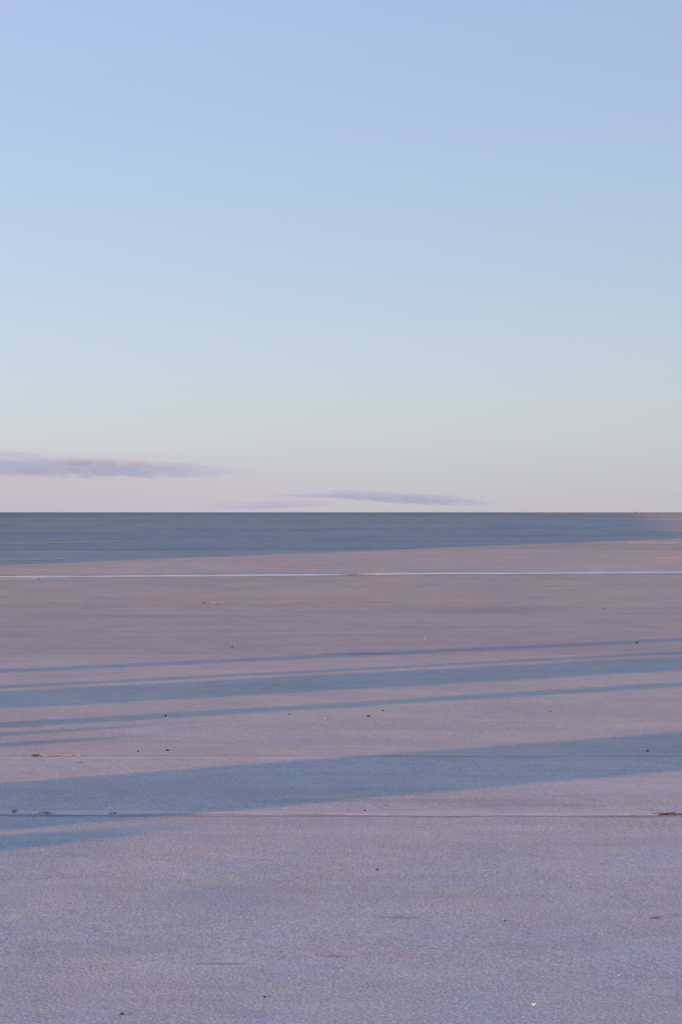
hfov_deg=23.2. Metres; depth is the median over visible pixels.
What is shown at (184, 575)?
painted line
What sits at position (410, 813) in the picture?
pavement joint
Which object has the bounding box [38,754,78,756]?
dry stalks
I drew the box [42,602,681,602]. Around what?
pavement joint
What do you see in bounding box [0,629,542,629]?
pavement joint
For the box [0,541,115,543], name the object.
stall line
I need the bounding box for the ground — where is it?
[0,512,681,1023]
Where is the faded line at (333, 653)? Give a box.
[279,652,384,653]
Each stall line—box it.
[0,519,162,520]
[0,529,139,531]
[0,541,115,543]
[0,558,80,560]
[0,578,37,580]
[582,519,681,519]
[601,529,681,530]
[628,541,681,543]
[658,557,681,558]
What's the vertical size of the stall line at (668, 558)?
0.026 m
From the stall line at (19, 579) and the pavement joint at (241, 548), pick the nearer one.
the stall line at (19, 579)
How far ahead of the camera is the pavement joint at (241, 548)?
22.91 m
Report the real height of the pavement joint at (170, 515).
0.027 m
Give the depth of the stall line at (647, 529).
26.75 m
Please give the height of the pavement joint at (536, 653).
0.005 m
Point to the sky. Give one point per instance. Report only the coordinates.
(256, 255)
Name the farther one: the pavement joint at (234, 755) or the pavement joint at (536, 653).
the pavement joint at (536, 653)
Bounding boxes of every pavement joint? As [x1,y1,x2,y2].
[0,547,543,549]
[0,573,681,577]
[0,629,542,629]
[0,755,604,756]
[0,757,681,757]
[0,810,681,815]
[0,814,681,817]
[9,514,643,515]
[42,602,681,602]
[394,956,430,956]
[445,653,628,653]
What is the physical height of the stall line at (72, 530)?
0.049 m
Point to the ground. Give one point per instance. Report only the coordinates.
(206, 920)
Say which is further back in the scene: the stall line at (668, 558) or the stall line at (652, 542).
the stall line at (652, 542)
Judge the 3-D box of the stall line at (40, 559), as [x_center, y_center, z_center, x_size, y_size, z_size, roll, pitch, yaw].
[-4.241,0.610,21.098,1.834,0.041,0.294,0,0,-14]
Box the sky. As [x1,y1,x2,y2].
[0,0,681,511]
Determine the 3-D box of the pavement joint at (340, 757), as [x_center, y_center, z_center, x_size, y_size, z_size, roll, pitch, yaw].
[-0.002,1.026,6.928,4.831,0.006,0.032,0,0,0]
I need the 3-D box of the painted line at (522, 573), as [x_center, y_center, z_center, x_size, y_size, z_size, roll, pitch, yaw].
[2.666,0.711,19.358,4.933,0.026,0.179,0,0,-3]
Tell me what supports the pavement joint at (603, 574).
on the ground
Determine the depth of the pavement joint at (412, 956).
3.92 m
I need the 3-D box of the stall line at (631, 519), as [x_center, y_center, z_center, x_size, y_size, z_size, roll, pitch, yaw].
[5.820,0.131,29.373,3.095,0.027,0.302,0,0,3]
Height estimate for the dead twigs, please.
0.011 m
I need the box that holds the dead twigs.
[653,812,681,814]
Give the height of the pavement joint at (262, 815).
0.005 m
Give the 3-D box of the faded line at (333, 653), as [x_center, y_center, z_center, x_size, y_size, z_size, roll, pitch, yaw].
[-0.062,0.985,11.541,0.734,0.004,0.074,0,0,-4]
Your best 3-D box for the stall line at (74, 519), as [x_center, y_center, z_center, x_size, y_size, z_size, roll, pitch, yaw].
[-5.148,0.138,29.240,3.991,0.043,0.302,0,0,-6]
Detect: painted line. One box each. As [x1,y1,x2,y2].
[0,574,349,576]
[367,572,681,574]

